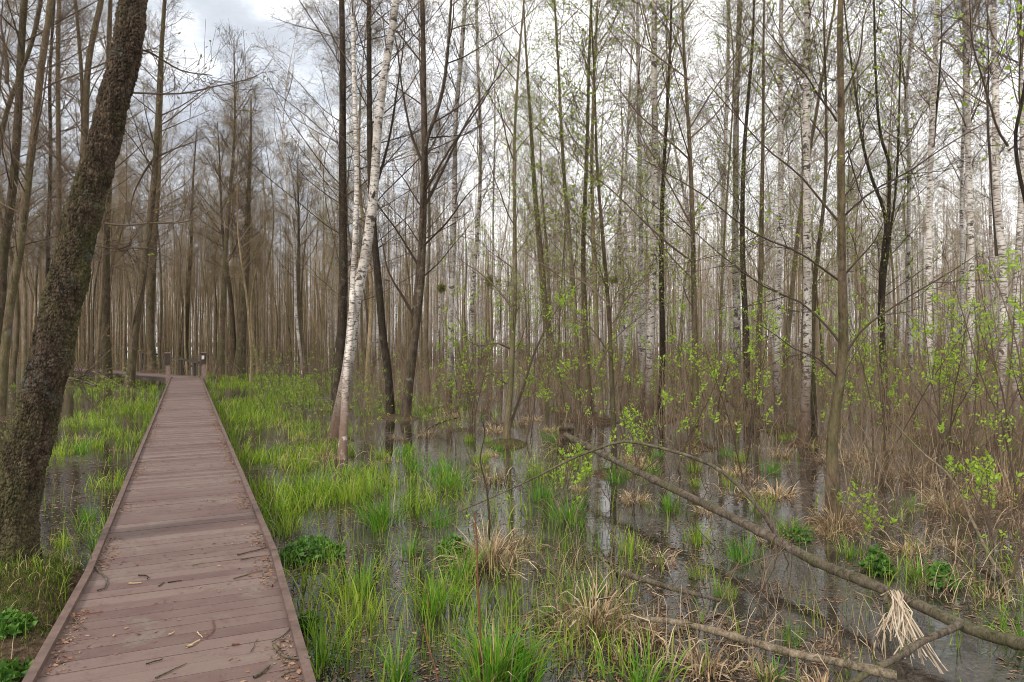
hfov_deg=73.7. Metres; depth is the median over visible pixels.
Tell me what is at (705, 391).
twiggy shrub
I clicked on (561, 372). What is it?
twiggy shrub
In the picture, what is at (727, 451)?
sedge tuft
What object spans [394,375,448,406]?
twiggy shrub
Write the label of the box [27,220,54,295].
alder tree
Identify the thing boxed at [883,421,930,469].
twiggy shrub
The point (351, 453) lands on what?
sedge tuft
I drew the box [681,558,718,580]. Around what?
sedge tuft
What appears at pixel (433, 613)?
sedge tuft
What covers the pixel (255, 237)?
alder tree
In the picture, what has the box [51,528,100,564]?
sedge tuft
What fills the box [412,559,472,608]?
sedge tuft
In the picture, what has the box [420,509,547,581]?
straw tussock
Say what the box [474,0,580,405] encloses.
aspen tree
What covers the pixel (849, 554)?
sedge tuft
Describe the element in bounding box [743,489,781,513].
sedge tuft
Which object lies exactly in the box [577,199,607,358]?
alder tree
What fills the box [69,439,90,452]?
sedge tuft
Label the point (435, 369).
twiggy shrub
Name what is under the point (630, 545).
sedge tuft
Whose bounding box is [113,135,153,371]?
alder tree
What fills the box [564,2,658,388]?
birch tree
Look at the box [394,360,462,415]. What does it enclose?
twiggy shrub
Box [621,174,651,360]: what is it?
birch tree
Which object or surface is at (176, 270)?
alder tree
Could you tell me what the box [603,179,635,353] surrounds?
birch tree
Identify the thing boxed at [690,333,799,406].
twiggy shrub
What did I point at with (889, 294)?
birch tree
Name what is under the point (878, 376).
leafy sapling
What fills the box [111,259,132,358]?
alder tree
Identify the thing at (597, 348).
aspen tree
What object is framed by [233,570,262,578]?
twig
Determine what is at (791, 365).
twiggy shrub
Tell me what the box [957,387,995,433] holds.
twiggy shrub
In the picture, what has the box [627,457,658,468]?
straw tussock
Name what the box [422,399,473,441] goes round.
willow shrub
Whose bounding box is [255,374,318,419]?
willow shrub
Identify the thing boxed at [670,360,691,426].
leafy sapling
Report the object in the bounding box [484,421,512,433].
straw tussock
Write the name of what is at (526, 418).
straw tussock
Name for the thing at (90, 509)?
sedge tuft
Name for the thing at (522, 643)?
marsh herb
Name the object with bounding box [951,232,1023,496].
leafy sapling
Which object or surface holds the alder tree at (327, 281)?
on the ground at (18, 650)
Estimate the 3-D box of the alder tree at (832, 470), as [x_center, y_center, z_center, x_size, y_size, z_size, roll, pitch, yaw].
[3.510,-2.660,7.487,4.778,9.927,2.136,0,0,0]
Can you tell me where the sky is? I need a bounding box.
[0,0,1023,342]
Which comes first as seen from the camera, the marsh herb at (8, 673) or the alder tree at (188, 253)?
the marsh herb at (8, 673)
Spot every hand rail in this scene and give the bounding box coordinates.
[138,351,157,368]
[176,357,199,375]
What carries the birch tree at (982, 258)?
on the ground at (18, 650)
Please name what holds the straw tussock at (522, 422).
in the water
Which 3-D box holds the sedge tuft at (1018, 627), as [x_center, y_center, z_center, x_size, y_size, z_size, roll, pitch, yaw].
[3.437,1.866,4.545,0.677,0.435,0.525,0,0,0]
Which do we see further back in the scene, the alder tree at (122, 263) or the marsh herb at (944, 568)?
the alder tree at (122, 263)
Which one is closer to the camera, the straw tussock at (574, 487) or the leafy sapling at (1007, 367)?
the leafy sapling at (1007, 367)
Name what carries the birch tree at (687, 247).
on the ground at (18, 650)
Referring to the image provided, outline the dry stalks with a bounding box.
[265,411,1023,680]
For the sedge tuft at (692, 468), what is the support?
on the water
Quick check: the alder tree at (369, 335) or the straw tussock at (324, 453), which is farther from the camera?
the alder tree at (369, 335)
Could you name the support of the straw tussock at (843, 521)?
in the water
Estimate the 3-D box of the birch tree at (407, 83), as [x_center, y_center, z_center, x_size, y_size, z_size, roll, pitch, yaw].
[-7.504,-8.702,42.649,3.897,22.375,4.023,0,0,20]
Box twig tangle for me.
[257,385,1023,645]
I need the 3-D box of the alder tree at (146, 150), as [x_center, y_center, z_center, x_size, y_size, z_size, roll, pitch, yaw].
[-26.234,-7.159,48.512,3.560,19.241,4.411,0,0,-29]
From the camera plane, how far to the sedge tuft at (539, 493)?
8.87 m
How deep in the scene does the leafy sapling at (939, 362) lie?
15.04 m
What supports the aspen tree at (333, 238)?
on the ground at (18, 650)
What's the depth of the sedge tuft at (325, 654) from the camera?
4.31 m
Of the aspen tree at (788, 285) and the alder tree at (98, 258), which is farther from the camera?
the alder tree at (98, 258)
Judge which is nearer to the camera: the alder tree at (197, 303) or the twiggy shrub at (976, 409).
the twiggy shrub at (976, 409)
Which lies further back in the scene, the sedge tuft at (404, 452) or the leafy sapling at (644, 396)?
the leafy sapling at (644, 396)
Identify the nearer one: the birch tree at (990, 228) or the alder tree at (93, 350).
the birch tree at (990, 228)
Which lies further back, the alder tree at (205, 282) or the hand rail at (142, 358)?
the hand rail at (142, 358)
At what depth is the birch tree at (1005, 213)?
60.37 m
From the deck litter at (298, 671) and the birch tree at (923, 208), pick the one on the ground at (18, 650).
the birch tree at (923, 208)
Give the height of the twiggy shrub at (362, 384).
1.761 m
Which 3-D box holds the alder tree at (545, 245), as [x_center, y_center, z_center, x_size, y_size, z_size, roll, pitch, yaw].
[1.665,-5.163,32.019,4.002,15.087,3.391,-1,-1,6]
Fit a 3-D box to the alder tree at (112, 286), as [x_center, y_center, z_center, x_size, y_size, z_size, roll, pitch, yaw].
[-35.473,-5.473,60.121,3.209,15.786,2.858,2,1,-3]
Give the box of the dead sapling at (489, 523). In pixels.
[480,422,490,547]
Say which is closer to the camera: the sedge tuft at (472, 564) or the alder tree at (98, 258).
the sedge tuft at (472, 564)
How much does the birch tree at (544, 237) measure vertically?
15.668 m
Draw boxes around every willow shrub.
[7,379,18,408]
[67,361,144,401]
[103,367,147,407]
[244,338,290,391]
[244,354,316,410]
[245,345,318,391]
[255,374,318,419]
[279,380,354,427]
[288,358,332,402]
[306,341,394,409]
[307,348,334,397]
[333,354,443,444]
[351,365,382,390]
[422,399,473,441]
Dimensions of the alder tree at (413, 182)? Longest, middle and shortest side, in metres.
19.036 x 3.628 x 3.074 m
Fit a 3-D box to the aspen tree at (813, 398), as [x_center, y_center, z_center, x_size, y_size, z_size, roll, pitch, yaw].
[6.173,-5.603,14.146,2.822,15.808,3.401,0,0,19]
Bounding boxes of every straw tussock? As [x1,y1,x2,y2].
[278,434,313,443]
[300,444,360,460]
[388,432,410,440]
[407,425,442,437]
[413,405,489,421]
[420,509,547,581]
[463,460,493,470]
[469,464,520,483]
[470,404,488,411]
[477,449,498,456]
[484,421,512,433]
[488,417,503,423]
[490,524,550,550]
[503,564,665,660]
[513,415,528,425]
[518,616,540,633]
[519,414,542,420]
[538,418,604,451]
[541,424,558,431]
[566,481,592,491]
[611,486,666,504]
[614,606,679,649]
[618,452,652,462]
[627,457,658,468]
[632,543,686,571]
[665,635,760,681]
[688,448,703,455]
[690,499,724,515]
[708,484,780,503]
[717,462,753,475]
[730,646,817,681]
[745,474,769,482]
[749,525,795,547]
[752,479,805,499]
[762,442,810,460]
[774,486,903,541]
[782,662,858,681]
[809,447,851,465]
[810,523,845,538]
[838,439,890,462]
[853,447,965,485]
[872,535,934,557]
[902,468,1022,523]
[926,531,974,552]
[932,446,1023,508]
[958,470,1016,488]
[959,586,1011,602]
[994,512,1023,528]
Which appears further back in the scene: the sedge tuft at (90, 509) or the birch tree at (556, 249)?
the birch tree at (556, 249)
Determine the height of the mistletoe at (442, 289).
0.524 m
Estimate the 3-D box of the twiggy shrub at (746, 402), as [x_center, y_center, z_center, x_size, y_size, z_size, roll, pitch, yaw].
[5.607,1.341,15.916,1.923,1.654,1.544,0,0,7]
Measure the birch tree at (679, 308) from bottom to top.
20.454 m
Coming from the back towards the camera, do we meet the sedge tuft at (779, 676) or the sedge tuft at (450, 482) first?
the sedge tuft at (450, 482)
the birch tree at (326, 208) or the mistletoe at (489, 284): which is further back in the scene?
the birch tree at (326, 208)
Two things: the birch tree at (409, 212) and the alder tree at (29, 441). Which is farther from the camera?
the birch tree at (409, 212)
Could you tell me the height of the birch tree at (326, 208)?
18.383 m
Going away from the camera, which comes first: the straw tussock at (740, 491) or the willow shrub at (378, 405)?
the straw tussock at (740, 491)
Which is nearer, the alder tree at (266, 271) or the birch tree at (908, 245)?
the birch tree at (908, 245)
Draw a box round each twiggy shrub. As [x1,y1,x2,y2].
[331,362,383,408]
[352,350,377,380]
[354,357,403,398]
[355,318,441,395]
[355,353,403,393]
[355,382,375,411]
[370,372,401,412]
[374,360,423,405]
[378,349,440,400]
[378,359,439,407]
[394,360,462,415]
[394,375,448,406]
[406,352,459,411]
[414,355,453,408]
[419,345,458,386]
[430,329,502,403]
[433,344,467,387]
[435,317,529,393]
[453,371,491,400]
[454,336,533,407]
[468,357,526,411]
[469,344,522,405]
[473,348,534,415]
[484,356,508,381]
[496,340,571,414]
[496,346,558,403]
[513,354,564,410]
[514,355,556,408]
[534,346,579,397]
[539,368,570,402]
[552,372,620,405]
[560,359,626,404]
[569,346,639,401]
[590,344,672,408]
[602,347,655,398]
[624,345,673,398]
[628,341,746,434]
[628,348,723,426]
[630,335,751,432]
[656,357,761,434]
[666,312,801,425]
[679,353,738,416]
[680,341,739,402]
[689,364,734,407]
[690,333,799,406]
[709,363,793,431]
[710,377,758,437]
[714,324,827,396]
[716,303,954,477]
[720,330,801,425]
[722,370,753,407]
[750,353,789,396]
[751,349,789,399]
[758,382,826,432]
[762,365,800,403]
[764,364,828,417]
[781,356,857,429]
[782,322,965,421]
[786,362,833,413]
[795,326,896,391]
[796,399,919,480]
[805,371,930,491]
[816,339,908,413]
[816,375,877,425]
[828,331,899,400]
[833,367,878,411]
[838,355,946,451]
[853,313,996,415]
[855,348,897,386]
[860,340,982,436]
[866,371,920,415]
[874,331,1012,471]
[875,362,984,426]
[878,326,1022,419]
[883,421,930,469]
[889,375,947,422]
[890,339,1023,484]
[900,354,1023,461]
[906,333,1010,425]
[917,385,974,447]
[921,342,1023,458]
[923,351,1023,430]
[932,422,1023,483]
[940,354,1023,437]
[941,381,1023,445]
[945,350,1023,471]
[951,290,1023,426]
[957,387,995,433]
[962,335,1023,414]
[975,403,1023,474]
[981,361,1023,413]
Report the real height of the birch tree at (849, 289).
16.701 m
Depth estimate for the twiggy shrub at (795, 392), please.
18.10 m
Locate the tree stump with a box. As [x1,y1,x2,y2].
[557,427,572,450]
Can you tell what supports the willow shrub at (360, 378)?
on the ground at (18, 650)
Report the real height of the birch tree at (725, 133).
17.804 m
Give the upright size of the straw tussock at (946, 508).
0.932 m
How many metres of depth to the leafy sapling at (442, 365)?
15.97 m
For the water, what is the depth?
7.50 m
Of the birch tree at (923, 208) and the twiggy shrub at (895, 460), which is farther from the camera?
the birch tree at (923, 208)
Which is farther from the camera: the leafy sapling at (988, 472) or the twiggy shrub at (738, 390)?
the twiggy shrub at (738, 390)
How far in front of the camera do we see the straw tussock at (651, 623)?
4.72 m
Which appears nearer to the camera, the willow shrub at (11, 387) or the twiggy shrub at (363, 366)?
the willow shrub at (11, 387)
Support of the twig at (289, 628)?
on the boardwalk
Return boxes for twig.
[88,553,107,590]
[155,663,186,678]
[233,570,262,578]
[237,546,267,554]
[253,665,270,677]
[272,616,315,641]
[272,643,312,659]
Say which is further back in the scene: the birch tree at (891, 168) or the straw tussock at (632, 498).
the birch tree at (891, 168)
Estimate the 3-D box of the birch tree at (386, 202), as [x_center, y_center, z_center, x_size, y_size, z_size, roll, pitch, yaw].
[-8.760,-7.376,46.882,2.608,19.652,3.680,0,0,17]
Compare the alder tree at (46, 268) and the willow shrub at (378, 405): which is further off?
the alder tree at (46, 268)
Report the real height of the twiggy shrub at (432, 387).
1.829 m
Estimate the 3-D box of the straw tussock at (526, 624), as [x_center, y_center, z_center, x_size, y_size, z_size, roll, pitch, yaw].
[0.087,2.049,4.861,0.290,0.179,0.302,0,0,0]
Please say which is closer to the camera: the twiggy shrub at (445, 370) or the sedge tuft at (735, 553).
the sedge tuft at (735, 553)
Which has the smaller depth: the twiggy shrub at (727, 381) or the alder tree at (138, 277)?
the twiggy shrub at (727, 381)
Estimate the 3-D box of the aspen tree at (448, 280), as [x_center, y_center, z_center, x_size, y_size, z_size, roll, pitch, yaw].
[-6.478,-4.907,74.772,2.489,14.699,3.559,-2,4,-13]
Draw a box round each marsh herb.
[0,606,39,639]
[0,657,34,681]
[278,533,345,565]
[297,609,321,632]
[434,531,472,560]
[491,636,535,669]
[781,527,813,542]
[857,543,895,576]
[922,560,962,589]
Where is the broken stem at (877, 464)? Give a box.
[863,441,886,486]
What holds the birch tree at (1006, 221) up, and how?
on the ground at (18, 650)
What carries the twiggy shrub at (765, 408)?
on the ground at (18, 650)
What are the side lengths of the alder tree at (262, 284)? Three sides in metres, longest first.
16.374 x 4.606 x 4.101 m
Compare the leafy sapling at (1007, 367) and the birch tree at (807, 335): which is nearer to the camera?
the leafy sapling at (1007, 367)
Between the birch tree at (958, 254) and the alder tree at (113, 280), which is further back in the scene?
the birch tree at (958, 254)
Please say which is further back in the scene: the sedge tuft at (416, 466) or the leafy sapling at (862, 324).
the leafy sapling at (862, 324)
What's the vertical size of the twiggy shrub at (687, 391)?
2.398 m
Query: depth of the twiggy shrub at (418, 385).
21.02 m
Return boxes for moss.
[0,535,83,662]
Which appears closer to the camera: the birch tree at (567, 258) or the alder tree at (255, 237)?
the alder tree at (255, 237)
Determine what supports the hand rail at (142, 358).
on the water
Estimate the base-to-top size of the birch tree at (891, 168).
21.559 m
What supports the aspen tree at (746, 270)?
on the ground at (18, 650)
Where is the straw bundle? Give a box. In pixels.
[876,589,952,673]
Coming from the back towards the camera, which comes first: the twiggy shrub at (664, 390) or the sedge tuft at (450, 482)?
the twiggy shrub at (664, 390)
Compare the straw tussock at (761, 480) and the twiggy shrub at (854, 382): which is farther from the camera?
the twiggy shrub at (854, 382)
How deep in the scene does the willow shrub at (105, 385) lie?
23.72 m
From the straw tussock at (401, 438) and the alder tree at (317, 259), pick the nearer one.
the straw tussock at (401, 438)
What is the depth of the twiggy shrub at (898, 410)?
12.77 m
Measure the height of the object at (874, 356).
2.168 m
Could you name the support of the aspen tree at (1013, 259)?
on the ground at (18, 650)
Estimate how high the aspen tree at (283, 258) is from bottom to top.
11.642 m
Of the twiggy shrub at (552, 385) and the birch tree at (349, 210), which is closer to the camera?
the twiggy shrub at (552, 385)
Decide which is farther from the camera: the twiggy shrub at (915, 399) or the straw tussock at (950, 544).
the twiggy shrub at (915, 399)
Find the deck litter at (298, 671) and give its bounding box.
[40,388,300,681]
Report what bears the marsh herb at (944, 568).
on the water
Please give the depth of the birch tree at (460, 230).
61.03 m
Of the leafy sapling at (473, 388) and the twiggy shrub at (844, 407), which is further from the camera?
the twiggy shrub at (844, 407)
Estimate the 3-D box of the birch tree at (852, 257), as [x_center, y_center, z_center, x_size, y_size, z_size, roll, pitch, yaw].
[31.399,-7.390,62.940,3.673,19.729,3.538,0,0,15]
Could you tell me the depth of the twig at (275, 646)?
3.65 m
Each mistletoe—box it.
[436,282,446,293]
[484,275,498,288]
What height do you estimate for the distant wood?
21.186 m
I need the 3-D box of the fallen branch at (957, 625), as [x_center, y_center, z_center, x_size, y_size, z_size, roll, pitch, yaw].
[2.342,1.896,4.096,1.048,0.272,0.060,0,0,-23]
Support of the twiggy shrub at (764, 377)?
on the ground at (18, 650)
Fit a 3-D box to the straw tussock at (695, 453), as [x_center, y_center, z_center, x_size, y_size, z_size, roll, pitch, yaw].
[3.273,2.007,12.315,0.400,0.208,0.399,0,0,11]
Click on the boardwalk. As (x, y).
(248, 613)
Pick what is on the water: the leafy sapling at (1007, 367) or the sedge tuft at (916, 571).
the sedge tuft at (916, 571)
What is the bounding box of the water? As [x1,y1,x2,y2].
[0,347,1023,681]
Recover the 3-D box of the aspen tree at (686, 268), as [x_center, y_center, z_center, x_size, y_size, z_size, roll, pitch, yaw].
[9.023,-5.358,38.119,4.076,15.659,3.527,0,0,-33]
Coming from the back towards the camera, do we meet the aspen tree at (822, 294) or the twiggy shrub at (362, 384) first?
the aspen tree at (822, 294)
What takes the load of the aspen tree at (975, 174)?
on the ground at (18, 650)
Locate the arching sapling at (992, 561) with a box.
[890,410,1023,600]
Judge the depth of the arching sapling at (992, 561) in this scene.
6.75 m
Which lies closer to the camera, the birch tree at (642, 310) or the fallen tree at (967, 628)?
the fallen tree at (967, 628)
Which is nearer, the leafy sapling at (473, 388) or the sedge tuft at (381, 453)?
the sedge tuft at (381, 453)
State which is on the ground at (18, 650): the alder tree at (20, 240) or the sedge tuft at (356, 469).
the alder tree at (20, 240)
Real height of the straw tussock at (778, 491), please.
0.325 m
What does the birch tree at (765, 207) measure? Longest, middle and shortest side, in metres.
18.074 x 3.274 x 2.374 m
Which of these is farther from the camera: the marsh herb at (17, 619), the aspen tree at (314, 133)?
the aspen tree at (314, 133)
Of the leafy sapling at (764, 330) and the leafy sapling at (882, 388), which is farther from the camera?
the leafy sapling at (882, 388)
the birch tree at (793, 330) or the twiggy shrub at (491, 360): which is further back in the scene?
the birch tree at (793, 330)
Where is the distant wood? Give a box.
[0,145,1023,362]
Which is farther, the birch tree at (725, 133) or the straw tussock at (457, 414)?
the birch tree at (725, 133)
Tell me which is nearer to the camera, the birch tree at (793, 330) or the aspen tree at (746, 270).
the birch tree at (793, 330)
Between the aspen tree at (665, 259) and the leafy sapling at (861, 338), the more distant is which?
the aspen tree at (665, 259)
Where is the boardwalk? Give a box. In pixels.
[22,352,315,681]
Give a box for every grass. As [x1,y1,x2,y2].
[8,371,1023,681]
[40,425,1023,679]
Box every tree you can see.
[0,0,43,382]
[0,0,54,379]
[0,0,98,277]
[0,0,111,344]
[0,0,112,280]
[0,0,127,275]
[0,0,163,416]
[0,0,301,562]
[0,88,55,264]
[0,135,19,245]
[0,190,20,364]
[1,119,45,358]
[7,205,38,300]
[9,167,41,302]
[10,0,154,385]
[12,143,68,331]
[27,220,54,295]
[27,235,42,312]
[28,139,69,319]
[29,201,53,300]
[36,149,76,287]
[40,157,100,288]
[48,0,153,379]
[54,109,99,367]
[54,247,79,362]
[66,178,110,367]
[77,148,123,296]
[87,206,115,304]
[89,13,158,383]
[90,0,232,387]
[91,149,130,365]
[92,154,138,291]
[95,160,146,364]
[95,181,133,367]
[102,131,141,334]
[110,115,161,270]
[110,239,129,306]
[111,149,142,369]
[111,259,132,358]
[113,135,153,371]
[114,185,136,304]
[116,26,194,369]
[117,101,168,295]
[124,175,167,351]
[132,129,193,367]
[141,149,179,364]
[148,110,195,374]
[152,120,212,371]
[159,159,213,332]
[165,174,207,368]
[166,199,189,357]
[170,121,210,364]
[170,214,201,357]
[174,189,215,360]
[177,127,254,364]
[179,80,276,373]
[182,137,229,372]
[182,226,203,359]
[191,220,219,359]
[192,185,242,368]
[194,157,225,361]
[195,115,255,325]
[196,57,281,382]
[196,151,224,364]
[197,185,221,362]
[198,18,269,374]
[204,99,262,336]
[215,89,268,294]
[216,84,279,371]
[224,0,459,406]
[230,160,268,312]
[236,200,264,362]
[236,200,274,361]
[237,195,276,365]
[238,127,296,372]
[243,0,330,380]
[248,101,295,374]
[249,187,280,363]
[257,158,286,369]
[258,136,328,370]
[263,211,284,348]
[265,0,468,413]
[267,118,322,346]
[274,217,314,358]
[275,241,293,363]
[276,179,304,337]
[283,147,322,367]
[288,0,443,459]
[289,95,338,386]
[292,0,404,393]
[292,20,408,395]
[297,100,352,372]
[301,193,330,357]
[302,199,349,328]
[304,137,362,368]
[314,205,338,351]
[317,107,372,334]
[317,182,353,336]
[319,0,397,382]
[331,148,359,277]
[339,0,557,416]
[346,134,372,369]
[348,109,387,374]
[349,146,380,357]
[358,142,380,284]
[366,29,417,372]
[370,99,400,369]
[382,0,472,388]
[382,89,443,324]
[388,144,429,365]
[392,69,445,380]
[393,103,442,373]
[398,261,410,357]
[399,180,446,366]
[404,58,469,367]
[407,0,519,405]
[420,399,1023,675]
[425,212,455,362]
[426,141,462,361]
[428,153,476,291]
[437,0,521,388]
[438,0,611,438]
[443,239,461,332]
[448,174,485,362]
[448,200,477,361]
[457,1,533,390]
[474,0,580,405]
[480,50,528,378]
[491,0,609,413]
[491,207,512,330]
[496,47,598,354]
[497,137,551,357]
[503,113,550,373]
[506,119,552,362]
[508,206,543,365]
[509,66,586,384]
[513,0,697,468]
[517,144,582,364]
[520,0,640,411]
[521,153,560,287]
[523,120,556,367]
[533,0,652,417]
[533,0,776,441]
[537,223,565,358]
[540,153,587,364]
[541,124,576,343]
[544,189,563,335]
[550,172,586,364]
[552,185,589,359]
[559,129,604,344]
[564,0,649,352]
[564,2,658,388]
[565,199,580,344]
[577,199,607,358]
[578,0,695,400]
[581,0,697,406]
[597,218,634,362]
[603,0,715,418]
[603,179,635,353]
[606,1,672,373]
[606,166,643,367]
[610,150,659,364]
[614,0,1021,519]
[618,170,645,351]
[620,0,727,414]
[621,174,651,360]
[628,146,665,281]
[630,127,680,331]
[632,129,688,353]
[634,1,724,392]
[641,112,707,376]
[642,102,685,370]
[642,151,706,362]
[644,134,679,364]
[658,3,732,379]
[659,199,685,363]
[674,190,701,297]
[678,0,834,411]
[680,0,785,394]
[684,0,789,405]
[685,69,745,365]
[691,0,776,392]
[696,231,726,358]
[698,133,732,328]
[704,0,865,423]
[706,0,831,418]
[711,223,731,339]
[728,0,877,440]
[728,201,766,328]
[729,131,760,363]
[739,0,899,436]
[740,74,788,370]
[746,262,755,336]
[747,222,780,362]
[750,111,812,315]
[753,195,798,327]
[759,173,783,305]
[764,89,800,357]
[765,0,892,396]
[765,42,820,382]
[766,153,812,331]
[767,2,836,380]
[768,31,846,388]
[770,217,785,310]
[772,178,820,307]
[783,233,800,358]
[787,115,835,364]
[803,0,962,417]
[811,1,906,395]
[811,6,888,327]
[811,12,930,382]
[811,242,836,365]
[812,47,883,374]
[812,197,855,326]
[813,203,834,296]
[814,209,846,358]
[824,211,870,351]
[830,164,871,355]
[832,0,986,410]
[836,125,883,367]
[845,170,869,284]
[845,173,874,351]
[845,208,869,358]
[846,201,904,326]
[849,144,910,364]
[849,232,874,310]
[850,0,936,384]
[855,42,921,306]
[857,0,1007,435]
[868,37,925,383]
[871,0,1023,456]
[871,223,898,349]
[872,201,898,357]
[883,52,931,371]
[891,0,1023,439]
[892,34,942,381]
[898,175,954,359]
[903,85,952,351]
[911,0,1023,400]
[912,172,945,333]
[917,124,997,356]
[921,0,1023,384]
[922,30,991,330]
[927,0,1023,202]
[932,148,985,359]
[932,183,956,342]
[938,202,967,300]
[938,211,980,327]
[940,151,975,334]
[942,0,1023,440]
[944,107,994,360]
[953,123,1017,347]
[958,213,986,324]
[963,106,1013,357]
[966,159,1010,352]
[973,194,995,349]
[975,124,1016,324]
[993,188,1023,341]
[994,143,1023,366]
[994,181,1015,275]
[1005,173,1023,356]
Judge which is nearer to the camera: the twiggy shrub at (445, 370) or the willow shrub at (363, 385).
the willow shrub at (363, 385)
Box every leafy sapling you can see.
[423,366,472,454]
[435,319,480,427]
[441,281,531,437]
[445,338,473,406]
[446,315,501,427]
[505,288,566,441]
[507,362,554,411]
[529,330,601,397]
[533,358,567,422]
[535,284,638,448]
[549,285,599,430]
[549,442,600,515]
[550,323,654,456]
[601,351,628,416]
[605,406,669,502]
[627,360,669,443]
[653,298,701,409]
[655,333,741,471]
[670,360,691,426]
[673,294,725,409]
[686,323,796,477]
[702,297,757,434]
[723,283,791,445]
[810,290,881,452]
[818,275,984,471]
[820,306,920,408]
[821,318,883,433]
[831,473,901,544]
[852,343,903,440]
[854,297,1022,461]
[854,350,913,433]
[882,277,1023,490]
[890,352,926,409]
[894,273,1018,477]
[909,304,984,453]
[917,353,955,430]
[918,247,1023,512]
[936,421,1007,536]
[936,434,1023,549]
[939,311,994,411]
[940,333,995,394]
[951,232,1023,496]
[962,316,1011,408]
[974,316,1022,385]
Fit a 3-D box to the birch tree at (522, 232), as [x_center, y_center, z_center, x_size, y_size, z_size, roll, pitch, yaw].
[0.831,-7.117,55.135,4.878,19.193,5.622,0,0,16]
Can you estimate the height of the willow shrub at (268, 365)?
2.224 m
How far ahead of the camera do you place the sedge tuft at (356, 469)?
10.48 m
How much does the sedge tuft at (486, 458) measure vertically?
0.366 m
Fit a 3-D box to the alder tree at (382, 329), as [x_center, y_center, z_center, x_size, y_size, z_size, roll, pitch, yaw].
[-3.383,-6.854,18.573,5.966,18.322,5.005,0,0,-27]
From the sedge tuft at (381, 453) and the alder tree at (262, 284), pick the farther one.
the alder tree at (262, 284)
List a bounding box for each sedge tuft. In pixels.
[47,530,75,546]
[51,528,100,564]
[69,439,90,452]
[69,504,104,520]
[92,439,104,446]
[270,507,311,535]
[286,466,346,495]
[306,610,368,671]
[309,542,396,600]
[318,572,398,629]
[330,475,372,503]
[331,573,365,602]
[343,464,361,474]
[346,489,415,532]
[348,442,359,455]
[356,631,427,681]
[373,446,390,457]
[386,564,470,622]
[388,529,442,560]
[394,444,413,456]
[394,490,429,507]
[404,442,415,449]
[408,457,425,469]
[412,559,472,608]
[421,458,478,492]
[421,534,490,581]
[422,499,461,527]
[427,453,455,474]
[437,601,566,681]
[461,431,475,441]
[465,446,493,462]
[482,434,492,442]
[489,440,505,450]
[518,475,558,501]
[522,455,551,476]
[533,487,592,526]
[534,590,566,623]
[539,426,558,441]
[555,563,613,609]
[580,621,690,681]
[598,463,628,483]
[609,528,655,557]
[639,491,696,515]
[641,459,662,473]
[651,449,664,456]
[677,519,714,546]
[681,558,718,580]
[686,458,704,472]
[689,476,704,486]
[701,553,734,597]
[712,579,741,598]
[716,527,772,563]
[718,444,732,456]
[719,470,739,485]
[729,450,751,461]
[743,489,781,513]
[745,644,796,681]
[757,455,784,473]
[773,620,814,645]
[774,510,822,538]
[777,432,790,439]
[826,532,867,559]
[884,550,976,589]
[894,491,930,513]
[972,594,1023,636]
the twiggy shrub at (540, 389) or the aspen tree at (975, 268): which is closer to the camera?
the twiggy shrub at (540, 389)
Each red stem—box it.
[423,624,438,681]
[474,512,481,680]
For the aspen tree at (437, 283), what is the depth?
59.53 m
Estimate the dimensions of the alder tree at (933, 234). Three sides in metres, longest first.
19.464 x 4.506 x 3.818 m
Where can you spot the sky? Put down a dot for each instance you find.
(246, 15)
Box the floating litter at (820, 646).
[0,404,1023,681]
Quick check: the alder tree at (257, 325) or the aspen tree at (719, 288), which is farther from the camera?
the aspen tree at (719, 288)
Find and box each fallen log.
[68,377,96,386]
[621,553,720,601]
[623,579,909,681]
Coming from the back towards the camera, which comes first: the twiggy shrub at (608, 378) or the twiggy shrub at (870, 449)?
the twiggy shrub at (608, 378)
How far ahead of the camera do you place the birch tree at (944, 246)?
67.38 m
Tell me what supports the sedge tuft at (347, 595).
on the water
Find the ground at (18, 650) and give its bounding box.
[0,342,1023,681]
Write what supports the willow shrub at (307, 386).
on the ground at (18, 650)
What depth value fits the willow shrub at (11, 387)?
20.35 m
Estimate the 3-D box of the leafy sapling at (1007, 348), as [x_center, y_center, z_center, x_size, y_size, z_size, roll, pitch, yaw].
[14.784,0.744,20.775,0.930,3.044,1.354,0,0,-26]
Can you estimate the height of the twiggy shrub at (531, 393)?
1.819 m
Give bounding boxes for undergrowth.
[9,324,1023,417]
[529,372,1023,508]
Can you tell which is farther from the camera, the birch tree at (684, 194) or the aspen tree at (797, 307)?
the aspen tree at (797, 307)
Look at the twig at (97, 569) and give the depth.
4.92 m
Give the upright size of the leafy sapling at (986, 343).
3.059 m
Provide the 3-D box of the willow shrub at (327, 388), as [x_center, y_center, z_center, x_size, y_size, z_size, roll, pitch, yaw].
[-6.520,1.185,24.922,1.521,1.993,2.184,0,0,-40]
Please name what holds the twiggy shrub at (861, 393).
on the ground at (18, 650)
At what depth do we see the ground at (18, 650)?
10.21 m
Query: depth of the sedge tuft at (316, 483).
9.22 m
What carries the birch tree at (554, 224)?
on the ground at (18, 650)
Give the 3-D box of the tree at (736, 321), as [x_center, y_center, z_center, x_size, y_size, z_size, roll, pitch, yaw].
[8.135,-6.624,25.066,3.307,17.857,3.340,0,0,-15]
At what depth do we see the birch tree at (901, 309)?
32.16 m
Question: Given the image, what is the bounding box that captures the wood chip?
[185,639,199,647]
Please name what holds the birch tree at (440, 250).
on the ground at (18, 650)
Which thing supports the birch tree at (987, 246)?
on the ground at (18, 650)
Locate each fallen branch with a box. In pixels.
[286,565,305,579]
[427,417,460,429]
[537,596,617,621]
[549,570,609,599]
[579,511,627,584]
[847,620,963,681]
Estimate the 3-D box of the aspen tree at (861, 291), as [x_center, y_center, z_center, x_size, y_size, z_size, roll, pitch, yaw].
[15.143,-5.691,29.669,3.527,16.271,4.539,0,0,-26]

